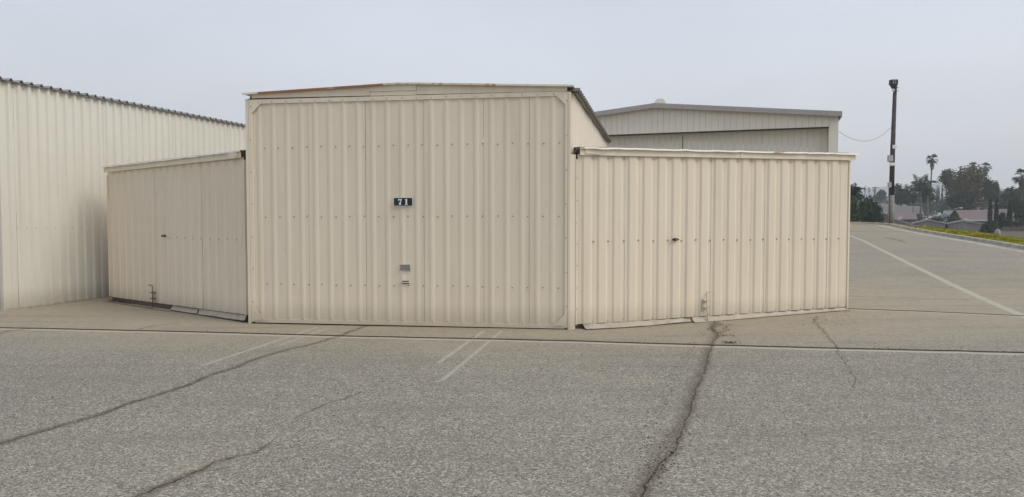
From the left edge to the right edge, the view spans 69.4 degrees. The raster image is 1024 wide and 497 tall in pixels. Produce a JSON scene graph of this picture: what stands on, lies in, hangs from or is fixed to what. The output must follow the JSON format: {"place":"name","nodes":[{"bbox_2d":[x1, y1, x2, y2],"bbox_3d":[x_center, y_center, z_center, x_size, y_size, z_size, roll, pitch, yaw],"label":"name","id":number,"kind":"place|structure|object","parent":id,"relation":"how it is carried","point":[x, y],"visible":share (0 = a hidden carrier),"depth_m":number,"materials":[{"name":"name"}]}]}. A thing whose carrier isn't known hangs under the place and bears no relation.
{"place":"outdoors","nodes":[
{"label":"outdoors","id":0,"kind":"place"},
{"bbox_2d":[0,224,1023,496],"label":"asphalt apron","id":1,"kind":"object","parent":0,"point":[238,404],"visible":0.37,"depth_m":6.65,"materials":[{"name":"grey asphalt"}]},
{"bbox_2d":[0,76,245,309],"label":"aircraft hangar","id":2,"kind":"structure","parent":1,"relation":"on","point":[60,141],"depth_m":14.43,"materials":[{"name":"beige paint"}]},
{"bbox_2d":[102,82,859,329],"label":"aircraft hangar","id":3,"kind":"structure","parent":1,"relation":"on","point":[486,205],"depth_m":11.29,"materials":[{"name":"beige paint"}]},
{"bbox_2d":[106,157,247,314],"bbox_3d":[-6.046,-0.239,13.100,4.864,2.509,0.080,2,3,39],"label":"wing door","id":4,"kind":"structure","parent":3,"relation":"in","point":[171,201],"depth_m":12.80,"materials":[{"name":"beige paint"}]},
{"bbox_2d":[248,91,567,328],"bbox_3d":[-1.620,-0.566,11.144,4.917,3.462,0.063,0,2,8],"label":"front door","id":5,"kind":"structure","parent":3,"relation":"in","point":[488,215],"depth_m":11.12,"materials":[{"name":"beige paint"}]},
{"bbox_2d":[575,154,850,324],"bbox_3d":[3.290,-0.183,11.663,4.984,2.550,0.087,-1,3,-18],"label":"wing door","id":6,"kind":"structure","parent":3,"relation":"in","point":[643,199],"depth_m":11.56,"materials":[{"name":"beige paint"}]},
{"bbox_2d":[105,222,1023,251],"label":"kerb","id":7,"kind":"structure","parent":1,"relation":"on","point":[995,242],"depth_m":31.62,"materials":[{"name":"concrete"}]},
{"bbox_2d":[594,99,841,162],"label":"aircraft hangar","id":8,"kind":"structure","parent":1,"relation":"on","point":[660,123],"depth_m":37.76,"materials":[{"name":"grey paint"}]},
{"bbox_2d":[0,0,1023,200],"label":"sky","id":9,"kind":"structure","parent":0,"point":[957,65],"materials":[{"name":"grey"}]},
{"bbox_2d":[11,297,1023,488],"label":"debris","id":10,"kind":"object","parent":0,"point":[647,411],"visible":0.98,"depth_m":6.99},
{"bbox_2d":[16,212,1023,239],"bbox_3d":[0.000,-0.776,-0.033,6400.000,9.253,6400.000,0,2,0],"label":"valley ground","id":11,"kind":"structure","parent":0,"point":[1019,234],"depth_m":141.51,"materials":[{"name":"soil"}]},
{"bbox_2d":[850,199,861,221],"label":"shrub","id":12,"kind":"object","parent":11,"relation":"on","point":[854,215],"visible":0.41,"depth_m":111.34,"materials":[{"name":"green plant"}]},
{"bbox_2d":[850,183,867,202],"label":"feather palm","id":13,"kind":"object","parent":11,"relation":"on","point":[855,195],"visible":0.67,"depth_m":118.63,"materials":[{"name":"green plant"}]},
{"bbox_2d":[858,197,883,222],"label":"leafy tree","id":14,"kind":"object","parent":11,"relation":"on","point":[870,210],"visible":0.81,"depth_m":128.70,"materials":[{"name":"green plant"}]},
{"bbox_2d":[873,189,886,202],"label":"leafy tree","id":15,"kind":"object","parent":11,"relation":"on","point":[881,194],"visible":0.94,"depth_m":418.02,"materials":[{"name":"green plant"}]},
{"bbox_2d":[881,213,901,222],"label":"house","id":16,"kind":"structure","parent":11,"relation":"on","point":[884,215],"depth_m":173.98,"materials":[{"name":"grey"}]},
{"bbox_2d":[880,204,906,211],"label":"house","id":17,"kind":"structure","parent":11,"relation":"on","point":[881,205],"depth_m":300.89,"materials":[{"name":"grey"}]},
{"bbox_2d":[887,212,917,223],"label":"house","id":18,"kind":"structure","parent":11,"relation":"on","point":[909,217],"depth_m":180.37,"materials":[{"name":"pink"}]},
{"bbox_2d":[894,183,911,205],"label":"leafy tree","id":19,"kind":"object","parent":11,"relation":"on","point":[900,198],"visible":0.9,"depth_m":258.46,"materials":[{"name":"green plant"}]},
{"bbox_2d":[882,206,923,220],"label":"house","id":20,"kind":"structure","parent":11,"relation":"on","point":[902,209],"depth_m":214.84,"materials":[{"name":"grey"}]},
{"bbox_2d":[894,218,912,224],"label":"garden shed","id":21,"kind":"structure","parent":11,"relation":"on","point":[898,221],"depth_m":149.05,"materials":[{"name":"grey"}]},
{"bbox_2d":[908,193,917,210],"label":"leafy tree","id":22,"kind":"object","parent":11,"relation":"on","point":[910,198],"visible":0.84,"depth_m":209.18,"materials":[{"name":"green plant"}]},
{"bbox_2d":[902,174,940,220],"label":"feather palm","id":23,"kind":"object","parent":11,"relation":"on","point":[919,188],"visible":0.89,"depth_m":203.64,"materials":[{"name":"green plant"}]},
{"bbox_2d":[918,192,934,215],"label":"leafy tree","id":24,"kind":"object","parent":11,"relation":"on","point":[924,200],"visible":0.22,"depth_m":243.78,"materials":[{"name":"green plant"}]},
{"bbox_2d":[922,205,932,217],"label":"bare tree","id":25,"kind":"object","parent":11,"relation":"on","point":[925,209],"visible":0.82,"depth_m":209.57,"materials":[{"name":"grey plant"}]},
{"bbox_2d":[921,187,935,218],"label":"feather palm","id":26,"kind":"object","parent":11,"relation":"on","point":[928,194],"visible":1,"depth_m":199.50,"materials":[{"name":"green plant"}]},
{"bbox_2d":[912,218,946,227],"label":"garden shed","id":27,"kind":"structure","parent":11,"relation":"on","point":[929,222],"depth_m":148.60,"materials":[{"name":"grey"}]},
{"bbox_2d":[850,190,1013,214],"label":"distant woods","id":28,"kind":"object","parent":11,"relation":"on","point":[934,205],"visible":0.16,"depth_m":337.12,"materials":[{"name":"green plant"}]},
{"bbox_2d":[926,154,937,206],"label":"fan palm","id":29,"kind":"object","parent":11,"relation":"on","point":[931,161],"visible":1,"depth_m":248.88,"materials":[{"name":"green plant"}]},
{"bbox_2d":[931,217,942,221],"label":"hedge","id":30,"kind":"object","parent":11,"relation":"on","point":[937,219],"visible":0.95,"depth_m":194.40,"materials":[{"name":"green plant"}]},
{"bbox_2d":[933,214,949,217],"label":"parked car","id":31,"kind":"object","parent":11,"relation":"on","point":[943,215],"visible":0.77,"depth_m":204.03,"materials":[{"name":"silver metal"}]},
{"bbox_2d":[937,200,948,217],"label":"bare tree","id":32,"kind":"object","parent":11,"relation":"on","point":[942,207],"visible":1,"depth_m":223.98,"materials":[{"name":"grey plant"}]},
{"bbox_2d":[938,210,951,214],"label":"parked car","id":33,"kind":"object","parent":11,"relation":"on","point":[948,212],"visible":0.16,"depth_m":233.94,"materials":[{"name":"white paint"}]},
{"bbox_2d":[937,168,954,218],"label":"palm tree","id":34,"kind":"object","parent":11,"relation":"on","point":[948,172],"visible":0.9,"depth_m":236.52,"materials":[{"name":"green plant"}]},
{"bbox_2d":[946,210,961,222],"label":"conical bush","id":35,"kind":"object","parent":11,"relation":"on","point":[954,215],"visible":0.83,"depth_m":164.37,"materials":[{"name":"green plant"}]},
{"bbox_2d":[945,191,977,209],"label":"leafy tree","id":36,"kind":"object","parent":11,"relation":"on","point":[964,200],"visible":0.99,"depth_m":219.47,"materials":[{"name":"green plant"}]},
{"bbox_2d":[947,219,982,230],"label":"garden shed","id":37,"kind":"structure","parent":11,"relation":"on","point":[966,225],"depth_m":147.53,"materials":[{"name":"grey"}]},
{"bbox_2d":[959,224,965,229],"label":"door","id":38,"kind":"structure","parent":37,"relation":"in","point":[961,226],"depth_m":147.70,"materials":[{"name":"grey"}]},
{"bbox_2d":[943,162,993,208],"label":"leafy tree","id":39,"kind":"object","parent":11,"relation":"on","point":[969,179],"visible":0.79,"depth_m":231.93,"materials":[{"name":"green plant"}]},
{"bbox_2d":[955,210,987,222],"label":"house","id":40,"kind":"structure","parent":11,"relation":"on","point":[979,216],"depth_m":195.51,"materials":[{"name":"pink"}]},
{"bbox_2d":[981,162,990,209],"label":"fan palm","id":41,"kind":"object","parent":11,"relation":"on","point":[985,164],"visible":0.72,"depth_m":283.40,"materials":[{"name":"green plant"}]},
{"bbox_2d":[978,220,997,233],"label":"shrub","id":42,"kind":"object","parent":11,"relation":"on","point":[990,226],"visible":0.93,"depth_m":134.23,"materials":[{"name":"green plant"}]},
{"bbox_2d":[987,198,992,221],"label":"cypress","id":43,"kind":"object","parent":11,"relation":"on","point":[989,213],"visible":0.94,"depth_m":164.55,"materials":[{"name":"green plant"}]},
{"bbox_2d":[980,178,1000,203],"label":"leafy tree","id":44,"kind":"object","parent":11,"relation":"on","point":[991,189],"visible":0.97,"depth_m":223.63,"materials":[{"name":"green plant"}]},
{"bbox_2d":[984,209,1006,220],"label":"house","id":45,"kind":"structure","parent":11,"relation":"on","point":[1002,210],"depth_m":207.35,"materials":[{"name":"pink"}]},
{"bbox_2d":[994,198,998,220],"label":"cypress","id":46,"kind":"object","parent":11,"relation":"on","point":[996,211],"visible":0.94,"depth_m":164.59,"materials":[{"name":"green plant"}]},
{"bbox_2d":[997,212,1007,229],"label":"shrub","id":47,"kind":"object","parent":11,"relation":"on","point":[1002,221],"visible":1,"depth_m":149.56,"materials":[{"name":"green plant"}]},
{"bbox_2d":[998,187,1008,208],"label":"leafy tree","id":48,"kind":"object","parent":11,"relation":"on","point":[1002,203],"visible":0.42,"depth_m":239.01,"materials":[{"name":"green plant"}]},
{"bbox_2d":[1006,200,1012,226],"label":"cypress","id":49,"kind":"object","parent":11,"relation":"on","point":[1009,217],"visible":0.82,"depth_m":149.58,"materials":[{"name":"green plant"}]},
{"bbox_2d":[1002,227,1023,230],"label":"board fence","id":50,"kind":"object","parent":11,"relation":"on","point":[1012,228],"visible":1,"depth_m":144.96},
{"bbox_2d":[1005,220,1023,226],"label":"shrub","id":51,"kind":"object","parent":11,"relation":"on","point":[1015,223],"visible":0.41,"depth_m":158.83,"materials":[{"name":"green plant"}]},
{"bbox_2d":[1006,185,1023,205],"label":"leafy tree","id":52,"kind":"object","parent":11,"relation":"on","point":[1012,194],"visible":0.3,"depth_m":223.75,"materials":[{"name":"green plant"}]},
{"bbox_2d":[1010,168,1023,198],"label":"fan palm","id":53,"kind":"object","parent":11,"relation":"on","point":[1020,179],"visible":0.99,"depth_m":214.21,"materials":[{"name":"green plant"}]},
{"bbox_2d":[1011,196,1023,221],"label":"leafy tree","id":54,"kind":"object","parent":11,"relation":"on","point":[1017,205],"visible":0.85,"depth_m":169.29,"materials":[{"name":"green plant"}]},
{"bbox_2d":[898,224,964,230],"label":"planted bank","id":55,"kind":"structure","parent":0,"point":[913,225],"depth_m":42.33,"materials":[{"name":"green plant"}]},
{"bbox_2d":[887,79,898,223],"bbox_3d":[22.895,-5.612,44.485,0.730,8.952,0.493,-2,3,-44],"label":"utility pole","id":56,"kind":"object","parent":55,"relation":"on","point":[893,83],"visible":0.98,"depth_m":44.52,"materials":[{"name":"brown wood"}]},
{"bbox_2d":[905,225,1023,244],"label":"ground cover","id":57,"kind":"object","parent":55,"relation":"on","point":[1002,238],"visible":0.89,"depth_m":32.97,"materials":[{"name":"green plant"}]},
{"bbox_2d":[861,183,1005,201],"bbox_3d":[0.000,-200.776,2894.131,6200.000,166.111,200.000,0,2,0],"label":"hill range","id":58,"kind":"structure","parent":0,"point":[886,189],"depth_m":2924.73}
]}

